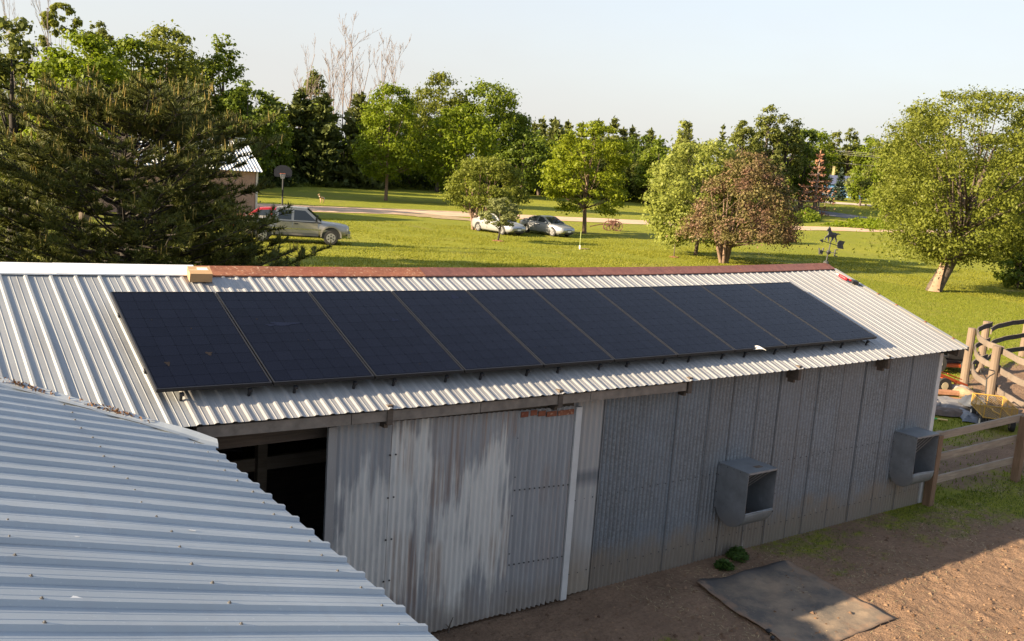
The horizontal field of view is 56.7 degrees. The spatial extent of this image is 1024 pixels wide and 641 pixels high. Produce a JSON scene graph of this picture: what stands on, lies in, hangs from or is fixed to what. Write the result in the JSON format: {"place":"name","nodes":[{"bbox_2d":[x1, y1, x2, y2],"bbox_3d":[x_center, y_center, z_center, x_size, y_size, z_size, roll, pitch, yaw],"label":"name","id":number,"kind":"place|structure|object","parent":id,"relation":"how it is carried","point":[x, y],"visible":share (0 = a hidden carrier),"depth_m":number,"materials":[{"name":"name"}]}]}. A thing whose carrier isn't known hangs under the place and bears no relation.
{"place":"outdoors","nodes":[
{"label":"outdoors","id":0,"kind":"place"},
{"bbox_2d":[0,150,1023,640],"bbox_3d":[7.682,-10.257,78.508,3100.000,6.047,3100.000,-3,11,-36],"label":"ground","id":1,"kind":"structure","parent":0,"point":[640,622],"depth_m":14.42,"materials":[{"name":"plant"}]},
{"bbox_2d":[1,0,51,224],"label":"dead tree","id":2,"kind":"object","parent":1,"relation":"on","point":[47,38],"visible":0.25,"depth_m":43.03,"materials":[{"name":"brown wood"}]},
{"bbox_2d":[0,15,76,247],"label":"elm tree","id":3,"kind":"object","parent":1,"relation":"on","point":[8,66],"visible":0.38,"depth_m":37.78,"materials":[{"name":"green plant"}]},
{"bbox_2d":[39,2,82,115],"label":"tufted tree","id":4,"kind":"object","parent":1,"relation":"on","point":[53,22],"visible":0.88,"depth_m":90.91,"materials":[{"name":"green plant"}]},
{"bbox_2d":[17,27,143,232],"bbox_3d":[-17.181,-6.862,37.928,4.678,9.295,4.957,-3,11,-36],"label":"maple tree","id":5,"kind":"object","parent":1,"relation":"on","point":[63,64],"visible":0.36,"depth_m":36.62,"materials":[{"name":"green plant"}]},
{"bbox_2d":[82,20,114,80],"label":"thin tree","id":6,"kind":"object","parent":1,"relation":"on","point":[104,32],"visible":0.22,"depth_m":98.75,"materials":[{"name":"green plant"}]},
{"bbox_2d":[95,32,168,94],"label":"ash tree","id":7,"kind":"object","parent":1,"relation":"on","point":[129,44],"visible":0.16,"depth_m":93.30,"materials":[{"name":"green plant"}]},
{"bbox_2d":[59,128,262,214],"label":"shed","id":8,"kind":"structure","parent":1,"relation":"on","point":[251,169],"depth_m":68.55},
{"bbox_2d":[0,65,331,266],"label":"pine tree","id":9,"kind":"object","parent":1,"relation":"on","point":[179,225],"visible":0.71,"depth_m":17.26,"materials":[{"name":"green plant"}]},
{"bbox_2d":[119,19,233,115],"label":"elm tree","id":10,"kind":"object","parent":1,"relation":"on","point":[184,66],"visible":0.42,"depth_m":96.63,"materials":[{"name":"green plant"}]},
{"bbox_2d":[0,377,438,640],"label":"shed","id":11,"kind":"structure","parent":1,"relation":"on","point":[114,526],"depth_m":5.21,"materials":[{"name":"metal"}]},
{"bbox_2d":[198,33,260,118],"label":"aspen tree","id":12,"kind":"object","parent":1,"relation":"on","point":[219,59],"visible":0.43,"depth_m":101.51,"materials":[{"name":"green plant"}]},
{"bbox_2d":[213,79,280,179],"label":"oak tree","id":13,"kind":"object","parent":1,"relation":"on","point":[233,99],"visible":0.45,"depth_m":97.25,"materials":[{"name":"green plant"}]},
{"bbox_2d":[257,109,294,180],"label":"young tree","id":14,"kind":"object","parent":1,"relation":"on","point":[286,157],"visible":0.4,"depth_m":121.55,"materials":[{"name":"green plant"}]},
{"bbox_2d":[260,93,297,174],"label":"pine tree","id":15,"kind":"object","parent":1,"relation":"on","point":[279,107],"visible":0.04,"depth_m":129.78,"materials":[{"name":"green plant"}]},
{"bbox_2d":[274,165,291,205],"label":"basketball hoop","id":16,"kind":"object","parent":1,"relation":"on","point":[282,171],"visible":0.99,"depth_m":76.30,"materials":[{"name":"paint"}]},
{"bbox_2d":[244,206,349,244],"bbox_3d":[-11.895,-5.296,52.246,5.930,1.919,2.330,2,9,-10],"label":"pickup truck","id":17,"kind":"object","parent":1,"relation":"on","point":[304,222],"visible":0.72,"depth_m":51.46,"materials":[{"name":"grey metal"}]},
{"bbox_2d":[284,33,321,138],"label":"dead tree","id":18,"kind":"object","parent":1,"relation":"on","point":[307,85],"visible":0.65,"depth_m":139.08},
{"bbox_2d":[284,88,328,180],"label":"pine tree","id":19,"kind":"object","parent":1,"relation":"on","point":[299,111],"visible":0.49,"depth_m":132.71,"materials":[{"name":"green plant"}]},
{"bbox_2d":[294,66,332,126],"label":"poplar tree","id":20,"kind":"object","parent":1,"relation":"on","point":[314,76],"visible":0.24,"depth_m":142.32,"materials":[{"name":"green plant"}]},
{"bbox_2d":[301,103,344,164],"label":"tree","id":21,"kind":"object","parent":1,"relation":"on","point":[340,129],"visible":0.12,"depth_m":137.55,"materials":[{"name":"green plant"}]},
{"bbox_2d":[297,93,349,187],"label":"pine tree","id":22,"kind":"object","parent":1,"relation":"on","point":[324,134],"visible":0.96,"depth_m":132.83,"materials":[{"name":"green plant"}]},
{"bbox_2d":[313,13,382,178],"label":"dead tree","id":23,"kind":"object","parent":1,"relation":"on","point":[343,79],"visible":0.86,"depth_m":137.81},
{"bbox_2d":[331,91,384,188],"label":"pine tree","id":24,"kind":"object","parent":1,"relation":"on","point":[347,170],"visible":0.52,"depth_m":136.69,"materials":[{"name":"green plant"}]},
{"bbox_2d":[363,105,403,188],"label":"pine tree","id":25,"kind":"object","parent":1,"relation":"on","point":[391,182],"visible":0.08,"depth_m":141.63,"materials":[{"name":"green plant"}]},
{"bbox_2d":[345,81,428,200],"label":"maple tree","id":26,"kind":"object","parent":1,"relation":"on","point":[373,122],"visible":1,"depth_m":105.22,"materials":[{"name":"green plant"}]},
{"bbox_2d":[371,33,410,115],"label":"dead tree","id":27,"kind":"object","parent":1,"relation":"on","point":[385,66],"visible":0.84,"depth_m":144.69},
{"bbox_2d":[388,92,435,185],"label":"oak tree","id":28,"kind":"object","parent":1,"relation":"on","point":[410,178],"visible":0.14,"depth_m":149.11,"materials":[{"name":"green plant"}]},
{"bbox_2d":[398,213,470,220],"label":"gravel turnout","id":29,"kind":"object","parent":1,"relation":"on","point":[433,216],"visible":0.58,"depth_m":83.33,"materials":[{"name":"gravel"}]},
{"bbox_2d":[397,69,474,191],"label":"oak tree","id":30,"kind":"object","parent":1,"relation":"on","point":[433,107],"visible":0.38,"depth_m":144.32,"materials":[{"name":"green plant"}]},
{"bbox_2d":[415,99,501,202],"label":"oak tree","id":31,"kind":"object","parent":1,"relation":"on","point":[483,144],"visible":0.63,"depth_m":108.18,"materials":[{"name":"green plant"}]},
{"bbox_2d":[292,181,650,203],"bbox_3d":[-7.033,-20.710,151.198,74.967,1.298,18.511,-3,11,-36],"label":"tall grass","id":32,"kind":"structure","parent":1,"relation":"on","point":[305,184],"depth_m":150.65,"materials":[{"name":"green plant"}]},
{"bbox_2d":[255,98,703,201],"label":"woods","id":33,"kind":"object","parent":1,"relation":"on","point":[635,155],"visible":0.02,"depth_m":168.89,"materials":[{"name":"green plant"}]},
{"bbox_2d":[434,154,532,229],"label":"apple tree","id":34,"kind":"object","parent":1,"relation":"on","point":[516,193],"visible":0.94,"depth_m":69.93,"materials":[{"name":"green plant"}]},
{"bbox_2d":[0,262,968,632],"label":"barn","id":35,"kind":"structure","parent":1,"relation":"on","point":[434,502],"depth_m":11.02,"materials":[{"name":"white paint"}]},
{"bbox_2d":[110,292,271,400],"bbox_3d":[-3.134,0.210,9.175,1.055,0.134,1.843,-1,30,-36],"label":"solar panel","id":36,"kind":"object","parent":35,"relation":"on","point":[185,341],"visible":1,"depth_m":9.06,"materials":[{"name":"glass"}]},
{"bbox_2d":[187,266,212,281],"bbox_3d":[-3.470,-0.515,10.508,0.258,0.102,0.200,-1,28,-29],"label":"cardboard box","id":37,"kind":"object","parent":35,"relation":"on","point":[199,273],"visible":1,"depth_m":10.46,"materials":[{"name":"cardboard"}]},
{"bbox_2d":[216,291,373,393],"bbox_3d":[-2.273,0.189,9.795,1.055,0.134,1.843,-2,30,-36],"label":"solar panel","id":38,"kind":"object","parent":35,"relation":"on","point":[293,337],"visible":0.99,"depth_m":9.69,"materials":[{"name":"glass"}]},
{"bbox_2d":[309,291,463,385],"bbox_3d":[-1.411,0.164,10.414,1.055,0.134,1.843,-2,30,-36],"label":"solar panel","id":39,"kind":"object","parent":35,"relation":"on","point":[386,334],"visible":0.98,"depth_m":10.31,"materials":[{"name":"glass"}]},
{"bbox_2d":[323,403,582,632],"bbox_3d":[-0.576,2.161,10.197,3.146,2.440,0.095,-3,11,-36],"label":"sliding door","id":40,"kind":"structure","parent":35,"relation":"in","point":[460,517],"depth_m":10.18,"materials":[{"name":"metal"}]},
{"bbox_2d":[392,290,543,379],"bbox_3d":[-0.549,0.136,11.033,1.055,0.134,1.843,-2,30,-36],"label":"solar panel","id":41,"kind":"object","parent":35,"relation":"on","point":[468,332],"visible":1,"depth_m":10.93,"materials":[{"name":"glass"}]},
{"bbox_2d":[466,289,613,373],"bbox_3d":[0.313,0.105,11.651,1.055,0.134,1.843,-2,30,-36],"label":"solar panel","id":42,"kind":"object","parent":35,"relation":"on","point":[542,330],"visible":1,"depth_m":11.55,"materials":[{"name":"glass"}]},
{"bbox_2d":[533,288,677,366],"bbox_3d":[1.175,0.070,12.268,1.055,0.134,1.843,-2,31,-36],"label":"solar panel","id":43,"kind":"object","parent":35,"relation":"on","point":[611,329],"visible":1,"depth_m":12.17,"materials":[{"name":"glass"}]},
{"bbox_2d":[595,286,734,362],"bbox_3d":[2.038,0.031,12.885,1.055,0.134,1.843,-3,31,-36],"label":"solar panel","id":44,"kind":"object","parent":35,"relation":"on","point":[674,328],"visible":0.98,"depth_m":12.79,"materials":[{"name":"glass"}]},
{"bbox_2d":[650,285,786,357],"bbox_3d":[2.901,-0.010,13.502,1.055,0.134,1.843,-3,31,-35],"label":"solar panel","id":45,"kind":"object","parent":35,"relation":"attached to","point":[733,328],"visible":0.99,"depth_m":13.41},
{"bbox_2d":[713,457,777,526],"bbox_3d":[3.119,2.317,12.668,0.622,0.808,0.518,-3,11,-36],"label":"hay feeder","id":46,"kind":"object","parent":35,"relation":"attached to","point":[744,491],"visible":1,"depth_m":12.60,"materials":[{"name":"metal"}]},
{"bbox_2d":[701,284,833,352],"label":"solar panel","id":47,"kind":"object","parent":35,"relation":"on","point":[776,320],"visible":1,"depth_m":14.03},
{"bbox_2d":[748,282,876,347],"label":"solar panel","id":48,"kind":"object","parent":35,"relation":"on","point":[822,317],"visible":0.98,"depth_m":14.64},
{"bbox_2d":[818,226,844,263],"bbox_3d":[5.886,-1.389,17.459,0.760,0.690,0.280,-3,11,-36],"label":"weather vane","id":49,"kind":"object","parent":35,"relation":"on","point":[833,235],"visible":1,"depth_m":17.42,"materials":[{"name":"metal"}]},
{"bbox_2d":[888,427,939,486],"bbox_3d":[6.388,2.184,15.081,0.662,0.848,0.403,-3,11,-36],"label":"hay feeder","id":50,"kind":"object","parent":35,"relation":"attached to","point":[913,455],"visible":1,"depth_m":14.99,"materials":[{"name":"metal"}]},
{"bbox_2d":[258,153,732,208],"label":"undergrowth","id":51,"kind":"object","parent":1,"relation":"on","point":[297,177],"visible":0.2,"depth_m":132.98,"materials":[{"name":"green plant"}]},
{"bbox_2d":[447,77,544,187],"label":"oak tree","id":52,"kind":"object","parent":1,"relation":"on","point":[502,99],"visible":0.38,"depth_m":144.28,"materials":[{"name":"green plant"}]},
{"bbox_2d":[472,213,525,234],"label":"silver sedan","id":53,"kind":"object","parent":1,"relation":"on","point":[516,228],"visible":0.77,"depth_m":68.89,"materials":[{"name":"grey paint"}]},
{"bbox_2d":[477,197,521,241],"bbox_3d":[-0.773,-6.620,62.549,3.143,3.166,3.075,-3,11,-36],"label":"sapling","id":54,"kind":"object","parent":1,"relation":"on","point":[497,207],"visible":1,"depth_m":61.95,"materials":[{"name":"green plant"}]},
{"bbox_2d":[496,128,551,190],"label":"oak tree","id":55,"kind":"object","parent":1,"relation":"on","point":[532,176],"visible":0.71,"depth_m":141.84,"materials":[{"name":"green plant"}]},
{"bbox_2d":[519,215,574,236],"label":"silver coupe","id":56,"kind":"object","parent":1,"relation":"on","point":[552,226],"visible":0.95,"depth_m":71.06,"materials":[{"name":"grey paint"}]},
{"bbox_2d":[531,136,563,195],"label":"oak tree","id":57,"kind":"object","parent":1,"relation":"on","point":[546,143],"visible":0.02,"depth_m":164.26,"materials":[{"name":"green plant"}]},
{"bbox_2d":[534,120,637,233],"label":"maple tree","id":58,"kind":"object","parent":1,"relation":"on","point":[557,186],"visible":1,"depth_m":74.27,"materials":[{"name":"green plant"}]},
{"bbox_2d":[587,135,636,199],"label":"ash tree","id":59,"kind":"object","parent":1,"relation":"on","point":[600,168],"visible":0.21,"depth_m":165.65,"materials":[{"name":"green plant"}]},
{"bbox_2d":[622,134,652,196],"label":"ash tree","id":60,"kind":"object","parent":1,"relation":"on","point":[643,139],"visible":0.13,"depth_m":175.47,"materials":[{"name":"green plant"}]},
{"bbox_2d":[628,147,660,203],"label":"oak tree","id":61,"kind":"object","parent":1,"relation":"on","point":[638,188],"visible":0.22,"depth_m":163.32,"materials":[{"name":"green plant"}]},
{"bbox_2d":[630,137,673,204],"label":"oak tree","id":62,"kind":"object","parent":1,"relation":"on","point":[648,160],"visible":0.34,"depth_m":156.02,"materials":[{"name":"green plant"}]},
{"bbox_2d":[665,225,685,257],"bbox_3d":[10.378,-4.978,59.780,1.156,2.216,1.327,-3,11,-36],"label":"sapling","id":63,"kind":"object","parent":1,"relation":"on","point":[675,238],"visible":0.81,"depth_m":59.70,"materials":[{"name":"green plant"}]},
{"bbox_2d":[658,120,704,212],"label":"pine tree","id":64,"kind":"object","parent":1,"relation":"on","point":[689,131],"visible":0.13,"depth_m":130.28,"materials":[{"name":"green plant"}]},
{"bbox_2d":[668,120,695,193],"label":"tree","id":65,"kind":"object","parent":1,"relation":"on","point":[679,131],"visible":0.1,"depth_m":144.69,"materials":[{"name":"green plant"}]},
{"bbox_2d":[639,135,777,255],"bbox_3d":[12.597,-7.913,61.590,8.698,7.923,9.127,3,9,-5],"label":"crab apple","id":66,"kind":"object","parent":1,"relation":"on","point":[667,201],"visible":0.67,"depth_m":60.55,"materials":[{"name":"green plant"}]},
{"bbox_2d":[713,558,735,570],"bbox_3d":[2.811,3.225,12.574,0.295,0.147,0.298,-3,11,-36],"label":"weed","id":67,"kind":"object","parent":1,"relation":"on","point":[723,564],"visible":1,"depth_m":12.52,"materials":[{"name":"green plant"}]},
{"bbox_2d":[725,545,749,563],"bbox_3d":[3.079,3.156,12.892,0.332,0.206,0.347,-3,11,-36],"label":"weed","id":68,"kind":"object","parent":1,"relation":"on","point":[740,554],"visible":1,"depth_m":12.84,"materials":[{"name":"green plant"}]},
{"bbox_2d":[453,518,1023,640],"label":"clods","id":69,"kind":"object","parent":1,"relation":"on","point":[812,612],"visible":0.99,"depth_m":11.98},
{"bbox_2d":[666,148,812,263],"bbox_3d":[13.878,-6.856,57.869,8.199,7.229,8.486,-3,11,-36],"label":"plum tree","id":70,"kind":"object","parent":1,"relation":"on","point":[760,169],"visible":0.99,"depth_m":56.49,"materials":[{"name":"beige plant"}]},
{"bbox_2d":[726,120,760,186],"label":"poplar tree","id":71,"kind":"object","parent":1,"relation":"on","point":[739,137],"visible":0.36,"depth_m":156.61,"materials":[{"name":"green plant"}]},
{"bbox_2d":[746,104,787,208],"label":"poplar tree","id":72,"kind":"object","parent":1,"relation":"on","point":[776,137],"visible":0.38,"depth_m":162.46,"materials":[{"name":"green plant"}]},
{"bbox_2d":[760,149,790,204],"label":"pine tree","id":73,"kind":"object","parent":1,"relation":"on","point":[777,160],"visible":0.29,"depth_m":148.78,"materials":[{"name":"green plant"}]},
{"bbox_2d":[769,113,808,194],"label":"poplar tree","id":74,"kind":"object","parent":1,"relation":"on","point":[795,144],"visible":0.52,"depth_m":165.31,"materials":[{"name":"green plant"}]},
{"bbox_2d":[765,207,821,222],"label":"undergrowth","id":75,"kind":"object","parent":1,"relation":"on","point":[814,215],"visible":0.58,"depth_m":135.82,"materials":[{"name":"green plant"}]},
{"bbox_2d":[696,560,895,640],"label":"rubber mat","id":76,"kind":"object","parent":1,"relation":"on","point":[761,598],"visible":1,"depth_m":11.63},
{"bbox_2d":[790,129,822,209],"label":"ash tree","id":77,"kind":"object","parent":1,"relation":"on","point":[808,152],"visible":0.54,"depth_m":169.63,"materials":[{"name":"green plant"}]},
{"bbox_2d":[781,127,841,201],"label":"ash tree","id":78,"kind":"object","parent":1,"relation":"on","point":[830,157],"visible":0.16,"depth_m":176.86,"materials":[{"name":"green plant"}]},
{"bbox_2d":[795,151,836,215],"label":"dead pine","id":79,"kind":"object","parent":1,"relation":"on","point":[815,195],"visible":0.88,"depth_m":159.24,"materials":[{"name":"plant"}]},
{"bbox_2d":[616,479,1023,640],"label":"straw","id":80,"kind":"object","parent":1,"relation":"on","point":[854,575],"visible":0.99,"depth_m":12.57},
{"bbox_2d":[808,148,835,208],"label":"pine tree","id":81,"kind":"object","parent":1,"relation":"on","point":[827,170],"visible":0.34,"depth_m":173.58,"materials":[{"name":"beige plant"}]},
{"bbox_2d":[826,131,842,174],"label":"poplar tree","id":82,"kind":"object","parent":1,"relation":"on","point":[835,134],"visible":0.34,"depth_m":232.88,"materials":[{"name":"green plant"}]},
{"bbox_2d":[830,167,846,200],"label":"spruce tree","id":83,"kind":"object","parent":1,"relation":"on","point":[840,196],"visible":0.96,"depth_m":210.36,"materials":[{"name":"green plant"}]},
{"bbox_2d":[835,128,860,175],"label":"poplar tree","id":84,"kind":"object","parent":1,"relation":"on","point":[848,147],"visible":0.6,"depth_m":234.63,"materials":[{"name":"green plant"}]},
{"bbox_2d":[844,168,870,205],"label":"ash tree","id":85,"kind":"object","parent":1,"relation":"on","point":[856,188],"visible":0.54,"depth_m":195.14,"materials":[{"name":"green plant"}]},
{"bbox_2d":[839,134,876,172],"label":"ash tree","id":86,"kind":"object","parent":1,"relation":"on","point":[866,139],"visible":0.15,"depth_m":236.41,"materials":[{"name":"green plant"}]},
{"bbox_2d":[820,216,898,229],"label":"tall grass","id":87,"kind":"structure","parent":1,"relation":"on","point":[854,223],"depth_m":126.99,"materials":[{"name":"green plant"}]},
{"bbox_2d":[847,139,883,175],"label":"ash tree","id":88,"kind":"object","parent":1,"relation":"on","point":[856,159],"visible":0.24,"depth_m":227.48,"materials":[{"name":"green plant"}]},
{"bbox_2d":[859,158,885,203],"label":"ash tree","id":89,"kind":"object","parent":1,"relation":"on","point":[865,184],"visible":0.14,"depth_m":189.55,"materials":[{"name":"green plant"}]},
{"bbox_2d":[862,139,903,220],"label":"ash tree","id":90,"kind":"object","parent":1,"relation":"on","point":[873,177],"visible":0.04,"depth_m":137.71,"materials":[{"name":"green plant"}]},
{"bbox_2d":[879,113,970,238],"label":"hackberry tree","id":91,"kind":"object","parent":1,"relation":"on","point":[888,183],"visible":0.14,"depth_m":95.44,"materials":[{"name":"green plant"}]},
{"bbox_2d":[841,84,1023,291],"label":"elm tree","id":92,"kind":"object","parent":1,"relation":"on","point":[958,246],"visible":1,"depth_m":48.66,"materials":[{"name":"green plant"}]},
{"bbox_2d":[935,406,962,416],"bbox_3d":[10.265,2.132,22.273,1.005,0.146,0.570,6,10,12],"label":"tarp","id":93,"kind":"object","parent":1,"relation":"on","point":[948,411],"visible":0.71,"depth_m":22.10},
{"bbox_2d":[939,371,967,389],"bbox_3d":[11.214,1.515,24.810,1.406,0.696,0.610,1,10,-16],"label":"orange tiller","id":94,"kind":"object","parent":1,"relation":"on","point":[946,382],"visible":0.48,"depth_m":24.56,"materials":[{"name":"metal"}]},
{"bbox_2d":[937,396,969,410],"bbox_3d":[10.817,2.004,23.225,1.676,0.170,1.141,1,10,-20],"label":"tarp","id":95,"kind":"object","parent":1,"relation":"on","point":[947,401],"visible":0.34,"depth_m":22.87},
{"bbox_2d":[958,394,1011,409],"bbox_3d":[11.389,1.936,22.830,1.099,0.266,0.862,1,10,-18],"label":"tarp","id":96,"kind":"object","parent":95,"relation":"on","point":[965,400],"visible":0.55,"depth_m":22.69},
{"bbox_2d":[941,349,974,373],"bbox_3d":[12.724,0.973,27.909,1.524,0.965,1.120,3,9,-7],"label":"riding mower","id":97,"kind":"object","parent":1,"relation":"on","point":[950,360],"visible":0.2,"depth_m":27.71,"materials":[{"name":"metal"}]},
{"bbox_2d":[922,414,1023,506],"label":"rail fence","id":98,"kind":"object","parent":1,"relation":"on","point":[1016,460],"visible":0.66,"depth_m":16.55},
{"bbox_2d":[959,408,991,422],"bbox_3d":[10.789,2.205,22.090,0.802,0.138,1.248,7,10,17],"label":"tarp","id":99,"kind":"object","parent":1,"relation":"on","point":[967,416],"visible":0.52,"depth_m":21.81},
{"bbox_2d":[960,319,1023,408],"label":"round pen","id":100,"kind":"object","parent":1,"relation":"on","point":[982,359],"visible":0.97,"depth_m":25.67,"materials":[{"name":"brown wood"}]},
{"bbox_2d":[970,369,1018,431],"bbox_3d":[11.010,1.802,21.731,0.720,1.094,1.742,6,10,14],"label":"garden cart","id":101,"kind":"object","parent":1,"relation":"on","point":[984,411],"visible":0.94,"depth_m":21.52,"materials":[{"name":"yellow paint"}]},
{"bbox_2d":[968,104,1023,284],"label":"elm tree","id":102,"kind":"object","parent":1,"relation":"on","point":[1012,255],"visible":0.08,"depth_m":56.99,"materials":[{"name":"green plant"}]},
{"bbox_2d":[993,251,1023,288],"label":"shrub","id":103,"kind":"object","parent":1,"relation":"on","point":[1011,278],"visible":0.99,"depth_m":55.24,"materials":[{"name":"green plant"}]},
{"bbox_2d":[0,0,1023,179],"label":"sky","id":104,"kind":"structure","parent":0,"point":[830,65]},
{"bbox_2d":[257,203,936,232],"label":"gravel driveway","id":105,"kind":"structure","parent":0,"point":[372,210],"depth_m":90.21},
{"bbox_2d":[265,218,1023,302],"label":"grass","id":106,"kind":"structure","parent":0,"point":[793,256],"depth_m":57.62,"materials":[{"name":"plant"}]},
{"bbox_2d":[653,476,1023,640],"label":"grass","id":107,"kind":"structure","parent":0,"point":[1012,493],"depth_m":15.20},
{"bbox_2d":[788,207,950,231],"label":"road","id":108,"kind":"structure","parent":0,"point":[841,215],"depth_m":167.50,"materials":[{"name":"asphalt"}]},
{"bbox_2d":[853,277,1023,506],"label":"grass","id":109,"kind":"structure","parent":0,"point":[942,320],"depth_m":40.84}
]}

